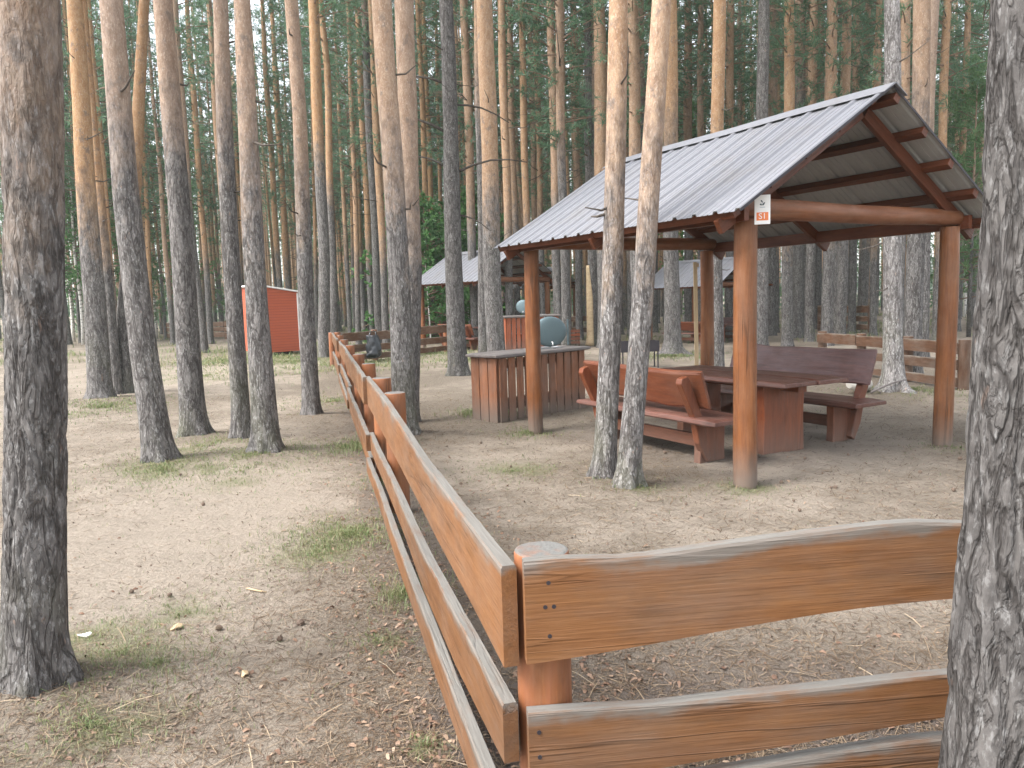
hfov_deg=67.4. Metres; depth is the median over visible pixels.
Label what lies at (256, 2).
sky
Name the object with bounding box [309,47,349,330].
pine tree
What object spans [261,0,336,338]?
pine tree
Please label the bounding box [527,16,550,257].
pine tree
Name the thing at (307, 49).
pine tree
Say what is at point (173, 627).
wood chip
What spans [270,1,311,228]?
pine tree
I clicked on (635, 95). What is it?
pine tree
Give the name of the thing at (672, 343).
pine tree
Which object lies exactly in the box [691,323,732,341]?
picnic table
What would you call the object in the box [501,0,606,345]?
pine tree
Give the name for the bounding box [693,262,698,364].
timber batten
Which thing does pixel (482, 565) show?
board fence
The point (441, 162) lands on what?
pine tree
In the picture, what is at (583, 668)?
fallen leaf litter
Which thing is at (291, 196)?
pine tree
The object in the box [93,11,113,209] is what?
pine tree
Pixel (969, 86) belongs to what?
pine tree
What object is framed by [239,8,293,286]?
pine tree
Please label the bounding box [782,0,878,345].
pine tree
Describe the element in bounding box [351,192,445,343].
leafy sapling
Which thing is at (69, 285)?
birch tree
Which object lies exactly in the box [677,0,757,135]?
pine tree
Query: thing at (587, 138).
pine tree
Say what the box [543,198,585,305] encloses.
young pine
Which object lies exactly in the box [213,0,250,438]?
pine tree
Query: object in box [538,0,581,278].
pine tree
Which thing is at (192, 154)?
pine tree
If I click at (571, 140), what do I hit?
pine tree
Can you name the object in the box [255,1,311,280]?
pine tree
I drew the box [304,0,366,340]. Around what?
pine tree
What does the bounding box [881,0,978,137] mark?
pine tree
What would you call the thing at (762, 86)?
pine tree
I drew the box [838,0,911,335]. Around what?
pine tree
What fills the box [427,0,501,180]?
pine tree
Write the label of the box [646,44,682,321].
pine tree
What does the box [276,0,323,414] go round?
pine tree
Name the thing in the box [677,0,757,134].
pine tree
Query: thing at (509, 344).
wash stand
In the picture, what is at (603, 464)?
pine tree
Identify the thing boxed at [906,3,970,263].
pine tree
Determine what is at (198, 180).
pine tree
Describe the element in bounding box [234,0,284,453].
pine tree
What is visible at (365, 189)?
pine tree
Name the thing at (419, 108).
pine tree
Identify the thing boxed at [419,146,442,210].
birch tree
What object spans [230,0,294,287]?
pine tree
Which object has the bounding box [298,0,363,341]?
pine tree
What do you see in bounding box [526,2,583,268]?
pine tree
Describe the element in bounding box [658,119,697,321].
birch tree
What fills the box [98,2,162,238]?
pine tree
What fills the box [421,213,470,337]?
leafy sapling
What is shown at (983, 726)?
pine tree
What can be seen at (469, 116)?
pine tree
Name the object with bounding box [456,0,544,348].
pine tree
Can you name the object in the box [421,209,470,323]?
leafy sapling
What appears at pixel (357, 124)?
pine tree
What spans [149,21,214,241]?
pine tree
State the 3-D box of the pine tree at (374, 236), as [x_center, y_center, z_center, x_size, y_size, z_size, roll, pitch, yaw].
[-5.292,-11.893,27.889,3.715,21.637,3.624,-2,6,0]
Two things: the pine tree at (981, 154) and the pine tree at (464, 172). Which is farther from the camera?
the pine tree at (464, 172)
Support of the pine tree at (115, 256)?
on the ground at (152, 531)
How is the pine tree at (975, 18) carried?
on the ground at (152, 531)
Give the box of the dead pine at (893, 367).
[859,0,927,393]
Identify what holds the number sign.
attached to the picnic pavilion at (878, 161)
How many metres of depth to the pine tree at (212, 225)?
49.91 m
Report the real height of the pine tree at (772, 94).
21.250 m
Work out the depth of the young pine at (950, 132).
27.10 m
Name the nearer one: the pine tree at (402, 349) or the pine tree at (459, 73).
the pine tree at (402, 349)
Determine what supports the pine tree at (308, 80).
on the ground at (152, 531)
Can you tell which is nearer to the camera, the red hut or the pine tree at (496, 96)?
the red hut
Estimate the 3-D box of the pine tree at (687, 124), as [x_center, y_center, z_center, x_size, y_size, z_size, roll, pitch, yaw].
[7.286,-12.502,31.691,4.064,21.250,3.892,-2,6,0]
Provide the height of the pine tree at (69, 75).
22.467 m
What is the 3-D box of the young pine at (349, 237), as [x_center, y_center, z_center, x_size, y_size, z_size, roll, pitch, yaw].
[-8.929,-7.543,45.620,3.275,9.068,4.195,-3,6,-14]
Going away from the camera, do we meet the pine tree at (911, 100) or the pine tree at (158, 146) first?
the pine tree at (911, 100)
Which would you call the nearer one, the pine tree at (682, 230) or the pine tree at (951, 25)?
the pine tree at (951, 25)
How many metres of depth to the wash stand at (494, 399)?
10.42 m
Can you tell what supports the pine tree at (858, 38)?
on the ground at (152, 531)
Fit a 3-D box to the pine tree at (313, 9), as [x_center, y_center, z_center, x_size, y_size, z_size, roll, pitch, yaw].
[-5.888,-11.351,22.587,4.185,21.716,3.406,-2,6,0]
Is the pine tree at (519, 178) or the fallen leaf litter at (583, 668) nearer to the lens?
the fallen leaf litter at (583, 668)
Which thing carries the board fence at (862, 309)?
on the ground at (152, 531)
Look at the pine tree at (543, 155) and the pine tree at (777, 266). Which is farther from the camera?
the pine tree at (543, 155)
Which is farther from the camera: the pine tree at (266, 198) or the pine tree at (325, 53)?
the pine tree at (266, 198)
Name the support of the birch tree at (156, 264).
on the ground at (152, 531)
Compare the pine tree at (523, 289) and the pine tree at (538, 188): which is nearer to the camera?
the pine tree at (538, 188)
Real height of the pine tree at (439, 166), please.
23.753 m
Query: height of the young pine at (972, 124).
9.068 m
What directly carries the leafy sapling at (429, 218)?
on the ground at (152, 531)
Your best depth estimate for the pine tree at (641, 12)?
26.90 m
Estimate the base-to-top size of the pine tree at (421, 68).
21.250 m
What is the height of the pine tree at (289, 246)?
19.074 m
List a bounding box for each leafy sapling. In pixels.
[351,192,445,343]
[364,190,470,340]
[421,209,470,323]
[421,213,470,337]
[423,196,504,336]
[437,179,524,320]
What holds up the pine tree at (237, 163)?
on the ground at (152, 531)
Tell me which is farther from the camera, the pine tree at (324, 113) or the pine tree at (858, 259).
the pine tree at (324, 113)
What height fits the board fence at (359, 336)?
1.091 m
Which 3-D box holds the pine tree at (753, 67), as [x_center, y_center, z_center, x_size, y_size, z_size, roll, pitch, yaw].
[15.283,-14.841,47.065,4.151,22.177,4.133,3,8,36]
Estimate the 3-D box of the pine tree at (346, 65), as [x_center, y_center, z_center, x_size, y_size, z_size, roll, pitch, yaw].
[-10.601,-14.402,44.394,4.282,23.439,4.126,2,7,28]
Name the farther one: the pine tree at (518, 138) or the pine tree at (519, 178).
the pine tree at (518, 138)
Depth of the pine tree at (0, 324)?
49.96 m
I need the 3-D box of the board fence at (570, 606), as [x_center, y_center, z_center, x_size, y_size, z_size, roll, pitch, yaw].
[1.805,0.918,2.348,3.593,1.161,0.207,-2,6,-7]
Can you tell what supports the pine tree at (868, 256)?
on the ground at (152, 531)
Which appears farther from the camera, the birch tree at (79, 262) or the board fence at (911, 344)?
the birch tree at (79, 262)
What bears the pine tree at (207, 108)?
on the ground at (152, 531)
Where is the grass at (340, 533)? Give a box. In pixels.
[0,305,972,767]
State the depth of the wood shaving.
4.34 m
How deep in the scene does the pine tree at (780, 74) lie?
40.86 m
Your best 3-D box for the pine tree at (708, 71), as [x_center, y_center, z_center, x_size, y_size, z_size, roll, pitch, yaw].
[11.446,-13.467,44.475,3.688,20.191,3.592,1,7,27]
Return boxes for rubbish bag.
[366,330,381,357]
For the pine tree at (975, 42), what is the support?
on the ground at (152, 531)
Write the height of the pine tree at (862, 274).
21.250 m
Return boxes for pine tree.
[0,0,84,698]
[0,157,4,324]
[0,170,3,238]
[0,184,3,276]
[0,192,2,339]
[61,0,100,304]
[61,0,107,228]
[61,0,146,312]
[61,2,111,217]
[61,3,112,247]
[62,0,111,208]
[62,0,116,398]
[62,9,71,104]
[63,33,80,342]
[63,68,73,344]
[83,0,123,394]
[92,1,119,287]
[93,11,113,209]
[95,36,118,292]
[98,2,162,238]
[98,4,155,189]
[99,0,182,462]
[100,0,164,255]
[103,0,167,324]
[103,5,155,207]
[116,0,149,393]
[123,0,167,333]
[125,0,202,344]
[127,0,170,339]
[127,0,210,352]
[148,0,237,343]
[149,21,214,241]
[150,79,203,219]
[153,0,215,437]
[155,0,259,224]
[181,0,220,331]
[181,0,284,285]
[181,35,218,326]
[187,1,223,331]
[195,9,238,221]
[197,0,237,240]
[198,0,263,221]
[200,0,269,250]
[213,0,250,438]
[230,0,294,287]
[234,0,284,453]
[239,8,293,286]
[251,0,310,288]
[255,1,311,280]
[256,0,316,277]
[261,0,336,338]
[262,70,296,289]
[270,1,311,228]
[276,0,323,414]
[279,0,357,250]
[279,0,367,331]
[281,16,313,283]
[282,0,342,240]
[282,0,364,357]
[284,6,347,256]
[287,3,349,331]
[292,3,363,328]
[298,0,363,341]
[300,0,367,343]
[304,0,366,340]
[309,0,396,330]
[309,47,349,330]
[321,0,420,350]
[324,61,350,326]
[332,1,364,227]
[332,11,433,324]
[332,13,369,330]
[334,40,362,181]
[337,0,395,342]
[370,0,421,434]
[392,2,441,202]
[393,0,459,337]
[393,1,461,193]
[394,0,421,421]
[394,0,472,245]
[394,1,461,325]
[396,0,526,375]
[396,8,440,201]
[414,0,496,186]
[414,11,442,195]
[415,0,519,336]
[417,8,463,193]
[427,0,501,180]
[428,0,476,318]
[428,62,443,212]
[430,20,474,185]
[431,0,513,240]
[442,41,476,201]
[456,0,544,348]
[458,0,519,185]
[459,0,518,308]
[460,0,486,352]
[460,0,548,338]
[471,0,513,370]
[471,5,518,211]
[472,0,567,229]
[493,0,571,313]
[494,0,548,313]
[494,0,574,313]
[496,6,549,227]
[496,29,541,296]
[498,0,593,344]
[499,0,548,203]
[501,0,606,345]
[514,0,555,312]
[519,61,550,264]
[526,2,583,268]
[527,0,583,340]
[527,0,647,345]
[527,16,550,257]
[529,1,584,323]
[530,0,608,339]
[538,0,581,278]
[544,69,571,266]
[544,92,551,263]
[565,0,587,324]
[565,0,649,336]
[565,26,584,191]
[566,35,584,187]
[567,0,608,345]
[568,1,607,172]
[568,24,607,184]
[568,33,587,269]
[569,15,628,334]
[576,0,607,347]
[582,0,690,152]
[583,0,681,305]
[585,0,628,478]
[606,1,646,328]
[608,6,648,155]
[611,0,670,489]
[627,0,695,332]
[644,0,696,257]
[644,0,703,256]
[644,0,736,331]
[644,4,681,322]
[644,4,707,138]
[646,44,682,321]
[656,0,692,354]
[659,233,661,307]
[677,0,740,321]
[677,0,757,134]
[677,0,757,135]
[678,0,737,252]
[679,34,710,259]
[679,38,695,310]
[680,0,777,338]
[682,6,724,133]
[692,0,734,129]
[709,0,756,125]
[710,0,738,366]
[710,0,757,125]
[724,0,783,125]
[726,0,783,335]
[726,1,820,332]
[728,0,796,345]
[729,0,820,345]
[733,0,755,126]
[736,3,782,103]
[736,4,780,117]
[745,0,871,337]
[746,2,783,111]
[751,0,852,328]
[769,0,881,341]
[782,0,852,328]
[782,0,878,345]
[783,0,883,332]
[815,0,883,333]
[817,0,912,332]
[822,0,883,329]
[837,0,874,315]
[837,2,883,315]
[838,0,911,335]
[848,0,945,335]
[852,8,875,315]
[858,0,911,315]
[860,2,959,132]
[861,0,962,310]
[862,13,910,314]
[862,14,911,90]
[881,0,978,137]
[883,4,964,253]
[904,0,930,372]
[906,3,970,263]
[910,0,988,339]
[911,28,952,125]
[912,0,984,158]
[922,0,948,356]
[932,1,964,246]
[936,0,988,318]
[936,0,988,331]
[937,0,988,146]
[938,0,988,316]
[938,0,1023,767]
[948,0,987,147]
[948,0,987,313]
[948,0,989,326]
[952,0,988,44]
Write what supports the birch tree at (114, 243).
on the ground at (152, 531)
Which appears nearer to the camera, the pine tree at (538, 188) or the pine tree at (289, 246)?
the pine tree at (538, 188)
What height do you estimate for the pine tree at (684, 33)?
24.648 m
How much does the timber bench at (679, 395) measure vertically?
0.991 m
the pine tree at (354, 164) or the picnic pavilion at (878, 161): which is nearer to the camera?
the picnic pavilion at (878, 161)
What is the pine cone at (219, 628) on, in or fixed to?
on the ground at (152, 531)
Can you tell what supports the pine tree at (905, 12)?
on the ground at (152, 531)
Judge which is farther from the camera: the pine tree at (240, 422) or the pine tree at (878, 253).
the pine tree at (878, 253)
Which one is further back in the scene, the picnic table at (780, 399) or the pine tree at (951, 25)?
the pine tree at (951, 25)
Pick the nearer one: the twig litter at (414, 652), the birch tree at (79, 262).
the twig litter at (414, 652)
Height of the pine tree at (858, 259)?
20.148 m
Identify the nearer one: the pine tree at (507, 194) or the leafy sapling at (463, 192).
the pine tree at (507, 194)
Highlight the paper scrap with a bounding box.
[77,632,91,636]
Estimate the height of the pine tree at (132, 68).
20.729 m
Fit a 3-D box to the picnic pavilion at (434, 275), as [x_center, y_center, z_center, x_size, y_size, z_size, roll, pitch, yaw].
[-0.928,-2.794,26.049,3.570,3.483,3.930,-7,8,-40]
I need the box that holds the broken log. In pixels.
[846,380,872,390]
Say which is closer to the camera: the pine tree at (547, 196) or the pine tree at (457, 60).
the pine tree at (457, 60)
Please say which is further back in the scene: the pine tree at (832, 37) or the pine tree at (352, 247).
the pine tree at (352, 247)
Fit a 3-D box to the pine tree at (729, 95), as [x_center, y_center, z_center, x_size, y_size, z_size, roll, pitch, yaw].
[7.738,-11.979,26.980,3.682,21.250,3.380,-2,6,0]
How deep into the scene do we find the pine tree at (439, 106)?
48.39 m
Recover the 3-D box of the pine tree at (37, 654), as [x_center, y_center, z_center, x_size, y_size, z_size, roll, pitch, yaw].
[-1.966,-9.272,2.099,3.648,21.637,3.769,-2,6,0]
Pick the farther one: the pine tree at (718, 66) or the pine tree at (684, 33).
the pine tree at (684, 33)
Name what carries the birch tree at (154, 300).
on the ground at (152, 531)
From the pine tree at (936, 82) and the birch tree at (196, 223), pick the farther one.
the birch tree at (196, 223)
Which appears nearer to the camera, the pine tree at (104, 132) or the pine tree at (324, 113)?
the pine tree at (104, 132)
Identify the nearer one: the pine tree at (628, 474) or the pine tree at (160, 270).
the pine tree at (628, 474)
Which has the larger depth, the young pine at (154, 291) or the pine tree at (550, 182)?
the pine tree at (550, 182)
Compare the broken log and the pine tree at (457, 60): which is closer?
the broken log
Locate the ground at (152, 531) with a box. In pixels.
[0,291,972,767]
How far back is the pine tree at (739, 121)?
36.42 m
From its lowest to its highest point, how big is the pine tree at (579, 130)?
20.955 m
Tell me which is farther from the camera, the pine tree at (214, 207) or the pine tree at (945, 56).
the pine tree at (214, 207)
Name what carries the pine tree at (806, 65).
on the ground at (152, 531)
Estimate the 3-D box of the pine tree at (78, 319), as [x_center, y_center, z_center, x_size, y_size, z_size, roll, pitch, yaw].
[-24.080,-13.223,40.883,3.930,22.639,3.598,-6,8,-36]
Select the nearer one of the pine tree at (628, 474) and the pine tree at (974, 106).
the pine tree at (628, 474)
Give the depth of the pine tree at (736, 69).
45.73 m
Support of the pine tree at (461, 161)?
on the ground at (152, 531)
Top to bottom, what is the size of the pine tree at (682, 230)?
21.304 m
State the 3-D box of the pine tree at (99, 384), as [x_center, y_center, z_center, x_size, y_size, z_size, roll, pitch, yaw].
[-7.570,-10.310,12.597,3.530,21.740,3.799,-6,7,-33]
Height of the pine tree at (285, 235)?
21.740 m
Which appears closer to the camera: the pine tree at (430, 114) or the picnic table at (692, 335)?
the picnic table at (692, 335)
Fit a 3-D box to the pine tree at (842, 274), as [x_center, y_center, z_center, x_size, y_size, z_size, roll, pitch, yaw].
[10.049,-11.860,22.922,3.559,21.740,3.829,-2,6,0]
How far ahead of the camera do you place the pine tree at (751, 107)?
39.28 m
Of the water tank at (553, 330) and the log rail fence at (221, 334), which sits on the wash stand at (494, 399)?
the water tank at (553, 330)
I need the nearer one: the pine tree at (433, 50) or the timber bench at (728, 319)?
the timber bench at (728, 319)
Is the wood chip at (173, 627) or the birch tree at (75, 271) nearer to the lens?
the wood chip at (173, 627)
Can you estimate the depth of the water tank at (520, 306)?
23.99 m
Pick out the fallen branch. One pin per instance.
(877, 389)
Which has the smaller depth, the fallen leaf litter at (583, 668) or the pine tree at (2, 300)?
the fallen leaf litter at (583, 668)
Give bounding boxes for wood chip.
[170,623,181,630]
[241,670,248,677]
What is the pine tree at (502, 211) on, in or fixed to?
on the ground at (152, 531)
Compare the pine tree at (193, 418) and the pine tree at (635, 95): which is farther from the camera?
the pine tree at (635, 95)
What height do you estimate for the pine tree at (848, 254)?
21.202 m
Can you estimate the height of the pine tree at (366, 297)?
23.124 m
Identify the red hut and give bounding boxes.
[242,285,299,354]
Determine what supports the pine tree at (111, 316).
on the ground at (152, 531)
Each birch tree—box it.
[64,93,114,344]
[64,162,82,342]
[64,188,82,298]
[65,119,117,317]
[65,122,119,293]
[104,137,118,296]
[110,123,171,338]
[145,119,202,318]
[158,132,216,306]
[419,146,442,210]
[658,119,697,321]
[660,95,697,314]
[857,239,858,282]
[935,116,979,315]
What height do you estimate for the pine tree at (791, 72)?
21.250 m
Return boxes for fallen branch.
[870,379,905,393]
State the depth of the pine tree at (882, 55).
40.01 m
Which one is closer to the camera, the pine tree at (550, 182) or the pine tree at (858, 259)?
the pine tree at (858, 259)
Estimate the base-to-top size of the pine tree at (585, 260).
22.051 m
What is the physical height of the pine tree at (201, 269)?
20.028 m
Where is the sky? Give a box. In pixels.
[0,0,988,315]
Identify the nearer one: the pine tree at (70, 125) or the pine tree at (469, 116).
the pine tree at (469, 116)
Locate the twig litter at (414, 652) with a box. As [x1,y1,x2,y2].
[0,378,963,767]
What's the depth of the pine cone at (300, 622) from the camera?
3.87 m
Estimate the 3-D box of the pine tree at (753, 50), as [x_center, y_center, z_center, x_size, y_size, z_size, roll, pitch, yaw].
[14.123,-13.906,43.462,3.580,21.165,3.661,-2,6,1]
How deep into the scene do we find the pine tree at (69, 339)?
40.00 m
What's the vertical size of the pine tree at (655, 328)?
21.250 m
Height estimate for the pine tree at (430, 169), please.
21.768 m
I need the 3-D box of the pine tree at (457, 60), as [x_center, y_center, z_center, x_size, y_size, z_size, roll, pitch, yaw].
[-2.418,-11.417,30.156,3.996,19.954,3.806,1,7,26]
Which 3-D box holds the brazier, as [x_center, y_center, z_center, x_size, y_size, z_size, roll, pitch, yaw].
[2.863,-0.663,17.349,0.868,0.620,0.348,-2,6,-5]
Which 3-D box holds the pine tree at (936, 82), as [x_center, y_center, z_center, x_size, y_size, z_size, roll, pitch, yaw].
[18.288,-13.298,34.375,3.761,21.672,3.443,-1,6,4]
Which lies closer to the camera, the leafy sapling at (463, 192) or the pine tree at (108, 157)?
the leafy sapling at (463, 192)
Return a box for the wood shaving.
[246,588,266,592]
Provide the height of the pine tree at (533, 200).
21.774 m
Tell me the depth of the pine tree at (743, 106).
37.62 m
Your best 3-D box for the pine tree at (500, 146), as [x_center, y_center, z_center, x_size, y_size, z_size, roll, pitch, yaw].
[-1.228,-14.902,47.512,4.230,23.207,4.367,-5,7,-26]
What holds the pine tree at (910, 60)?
on the ground at (152, 531)
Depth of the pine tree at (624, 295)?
38.65 m
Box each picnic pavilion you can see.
[421,250,552,347]
[494,82,982,488]
[513,267,582,326]
[651,257,772,339]
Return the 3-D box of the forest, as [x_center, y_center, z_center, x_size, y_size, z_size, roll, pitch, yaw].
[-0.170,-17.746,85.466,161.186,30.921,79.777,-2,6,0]
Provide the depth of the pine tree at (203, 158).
40.86 m
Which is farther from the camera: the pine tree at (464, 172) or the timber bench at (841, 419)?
the pine tree at (464, 172)
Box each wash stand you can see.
[465,345,590,422]
[503,314,560,349]
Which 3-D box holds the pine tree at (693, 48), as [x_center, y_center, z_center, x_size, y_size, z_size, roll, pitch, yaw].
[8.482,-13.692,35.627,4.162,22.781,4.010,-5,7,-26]
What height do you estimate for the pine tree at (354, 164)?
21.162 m
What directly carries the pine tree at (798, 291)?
on the ground at (152, 531)
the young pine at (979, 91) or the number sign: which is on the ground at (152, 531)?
the young pine at (979, 91)
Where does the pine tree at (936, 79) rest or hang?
on the ground at (152, 531)
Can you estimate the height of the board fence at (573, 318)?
1.130 m
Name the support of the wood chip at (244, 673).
on the ground at (152, 531)
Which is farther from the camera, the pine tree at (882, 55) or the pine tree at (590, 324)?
the pine tree at (882, 55)
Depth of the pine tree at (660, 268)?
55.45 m
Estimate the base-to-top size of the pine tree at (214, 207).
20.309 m
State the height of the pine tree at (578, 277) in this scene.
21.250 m
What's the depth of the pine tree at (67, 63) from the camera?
32.52 m
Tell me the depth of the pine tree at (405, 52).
9.93 m
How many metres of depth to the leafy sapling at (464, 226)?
30.55 m
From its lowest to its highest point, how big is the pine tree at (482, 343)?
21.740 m
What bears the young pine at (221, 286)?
on the ground at (152, 531)
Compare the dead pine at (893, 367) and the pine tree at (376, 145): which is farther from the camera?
the pine tree at (376, 145)
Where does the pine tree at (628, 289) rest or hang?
on the ground at (152, 531)
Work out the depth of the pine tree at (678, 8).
37.90 m
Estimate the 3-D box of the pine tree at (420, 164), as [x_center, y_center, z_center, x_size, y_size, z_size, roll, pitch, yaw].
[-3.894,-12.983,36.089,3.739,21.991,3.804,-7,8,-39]
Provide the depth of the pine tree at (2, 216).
43.25 m
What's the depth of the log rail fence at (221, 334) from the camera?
40.94 m
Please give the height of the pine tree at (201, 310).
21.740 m
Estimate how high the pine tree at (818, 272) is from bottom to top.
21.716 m
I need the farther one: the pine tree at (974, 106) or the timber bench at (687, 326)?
the pine tree at (974, 106)
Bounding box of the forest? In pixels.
[0,1,983,332]
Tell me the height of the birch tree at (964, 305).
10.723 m
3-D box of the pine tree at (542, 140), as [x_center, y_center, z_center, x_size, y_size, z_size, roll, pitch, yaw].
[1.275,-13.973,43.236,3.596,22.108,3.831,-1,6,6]
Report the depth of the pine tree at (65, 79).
38.78 m
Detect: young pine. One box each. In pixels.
[0,200,3,319]
[112,183,173,323]
[207,204,243,313]
[294,186,344,303]
[336,180,366,304]
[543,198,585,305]
[906,78,983,298]
[930,53,987,336]
[930,110,982,264]
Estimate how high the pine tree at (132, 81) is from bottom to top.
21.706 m
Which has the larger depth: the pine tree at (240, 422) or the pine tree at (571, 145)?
the pine tree at (571, 145)
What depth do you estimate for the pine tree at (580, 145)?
43.91 m
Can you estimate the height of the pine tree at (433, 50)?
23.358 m
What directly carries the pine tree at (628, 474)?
on the ground at (152, 531)
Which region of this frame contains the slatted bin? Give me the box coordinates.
[571,328,579,345]
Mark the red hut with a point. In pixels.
(283, 316)
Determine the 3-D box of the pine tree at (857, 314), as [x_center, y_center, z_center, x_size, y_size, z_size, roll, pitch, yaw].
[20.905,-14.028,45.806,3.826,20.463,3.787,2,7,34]
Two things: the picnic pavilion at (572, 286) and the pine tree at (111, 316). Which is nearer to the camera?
the pine tree at (111, 316)
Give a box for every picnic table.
[660,365,848,454]
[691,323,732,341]
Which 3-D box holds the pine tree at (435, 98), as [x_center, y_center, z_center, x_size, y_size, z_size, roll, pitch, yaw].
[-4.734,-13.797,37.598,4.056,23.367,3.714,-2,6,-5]
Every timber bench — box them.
[437,324,477,349]
[516,318,521,346]
[576,360,732,463]
[662,321,700,343]
[720,344,886,441]
[723,317,732,337]
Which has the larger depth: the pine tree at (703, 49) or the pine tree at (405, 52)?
the pine tree at (703, 49)
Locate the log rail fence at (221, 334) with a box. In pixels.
[162,321,226,338]
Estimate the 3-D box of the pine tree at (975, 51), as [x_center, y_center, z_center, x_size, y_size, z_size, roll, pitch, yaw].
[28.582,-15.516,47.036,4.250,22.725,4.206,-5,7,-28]
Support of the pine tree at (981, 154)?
on the ground at (152, 531)
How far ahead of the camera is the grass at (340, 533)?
5.63 m
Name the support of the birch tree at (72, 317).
on the ground at (152, 531)
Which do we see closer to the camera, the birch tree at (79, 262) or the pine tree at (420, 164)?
the pine tree at (420, 164)
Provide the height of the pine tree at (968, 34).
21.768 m
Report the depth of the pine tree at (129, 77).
44.33 m
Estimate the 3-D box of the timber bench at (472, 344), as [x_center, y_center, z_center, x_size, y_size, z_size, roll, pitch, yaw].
[-1.774,-1.518,25.682,0.641,0.990,2.200,-7,8,-40]
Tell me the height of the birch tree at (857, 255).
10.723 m
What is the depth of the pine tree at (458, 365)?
15.86 m
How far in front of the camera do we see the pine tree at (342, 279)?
56.43 m
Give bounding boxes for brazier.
[620,340,659,367]
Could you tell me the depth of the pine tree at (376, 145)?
26.14 m
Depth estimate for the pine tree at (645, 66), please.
39.12 m
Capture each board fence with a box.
[328,324,469,365]
[332,332,518,767]
[514,518,961,767]
[521,316,586,332]
[817,305,869,331]
[817,331,970,389]
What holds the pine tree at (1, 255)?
on the ground at (152, 531)
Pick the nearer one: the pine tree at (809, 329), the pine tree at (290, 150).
the pine tree at (809, 329)
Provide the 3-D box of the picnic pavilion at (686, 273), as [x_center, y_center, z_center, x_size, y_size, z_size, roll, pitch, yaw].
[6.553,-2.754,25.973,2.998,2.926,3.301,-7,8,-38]
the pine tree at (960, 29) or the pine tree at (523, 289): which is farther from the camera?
the pine tree at (523, 289)
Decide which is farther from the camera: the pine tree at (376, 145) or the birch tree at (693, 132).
the birch tree at (693, 132)
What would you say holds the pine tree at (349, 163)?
on the ground at (152, 531)
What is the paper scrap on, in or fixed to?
on the ground at (152, 531)
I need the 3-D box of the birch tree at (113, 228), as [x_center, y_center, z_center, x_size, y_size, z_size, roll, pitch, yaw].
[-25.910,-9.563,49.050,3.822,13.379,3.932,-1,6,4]
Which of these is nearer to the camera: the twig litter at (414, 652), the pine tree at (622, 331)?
the twig litter at (414, 652)
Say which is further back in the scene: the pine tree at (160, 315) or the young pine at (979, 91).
the pine tree at (160, 315)
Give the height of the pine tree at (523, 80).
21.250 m
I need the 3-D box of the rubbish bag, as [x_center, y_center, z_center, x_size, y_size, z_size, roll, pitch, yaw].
[-3.877,-1.112,21.503,0.460,0.790,0.320,-2,6,0]
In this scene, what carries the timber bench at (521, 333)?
on the ground at (152, 531)
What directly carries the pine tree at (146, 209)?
on the ground at (152, 531)
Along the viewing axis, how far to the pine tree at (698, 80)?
28.91 m
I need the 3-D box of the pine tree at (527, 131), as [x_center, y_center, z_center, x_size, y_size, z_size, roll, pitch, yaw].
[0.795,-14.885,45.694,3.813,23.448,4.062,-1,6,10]
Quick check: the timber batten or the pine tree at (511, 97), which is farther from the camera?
the pine tree at (511, 97)
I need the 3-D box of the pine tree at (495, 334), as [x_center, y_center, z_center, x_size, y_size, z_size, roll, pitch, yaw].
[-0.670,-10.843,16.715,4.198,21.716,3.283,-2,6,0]
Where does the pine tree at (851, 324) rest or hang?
on the ground at (152, 531)
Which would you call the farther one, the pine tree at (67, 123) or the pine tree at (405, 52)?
the pine tree at (67, 123)
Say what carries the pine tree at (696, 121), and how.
on the ground at (152, 531)
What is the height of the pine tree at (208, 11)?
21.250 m
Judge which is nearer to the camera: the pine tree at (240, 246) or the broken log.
the broken log
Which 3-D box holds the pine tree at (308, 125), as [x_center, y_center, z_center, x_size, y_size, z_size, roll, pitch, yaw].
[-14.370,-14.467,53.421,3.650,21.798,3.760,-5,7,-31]
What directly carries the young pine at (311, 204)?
on the ground at (152, 531)
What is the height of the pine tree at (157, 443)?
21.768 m
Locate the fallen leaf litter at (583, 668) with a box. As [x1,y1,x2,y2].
[29,392,961,767]
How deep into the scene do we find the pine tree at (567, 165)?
27.12 m
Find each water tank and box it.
[516,300,524,313]
[540,316,568,346]
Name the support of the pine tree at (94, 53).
on the ground at (152, 531)
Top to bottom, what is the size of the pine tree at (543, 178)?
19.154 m
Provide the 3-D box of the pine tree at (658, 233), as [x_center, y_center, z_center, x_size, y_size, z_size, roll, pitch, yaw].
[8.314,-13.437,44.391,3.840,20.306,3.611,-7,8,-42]
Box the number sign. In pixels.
[754,194,769,224]
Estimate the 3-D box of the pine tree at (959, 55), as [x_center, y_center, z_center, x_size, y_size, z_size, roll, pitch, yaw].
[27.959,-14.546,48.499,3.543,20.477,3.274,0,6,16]
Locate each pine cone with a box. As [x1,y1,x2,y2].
[215,624,222,630]
[296,619,304,625]
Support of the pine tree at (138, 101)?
on the ground at (152, 531)
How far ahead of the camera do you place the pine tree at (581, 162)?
51.33 m
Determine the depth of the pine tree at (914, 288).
13.11 m
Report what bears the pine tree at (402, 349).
on the ground at (152, 531)
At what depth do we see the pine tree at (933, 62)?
16.17 m

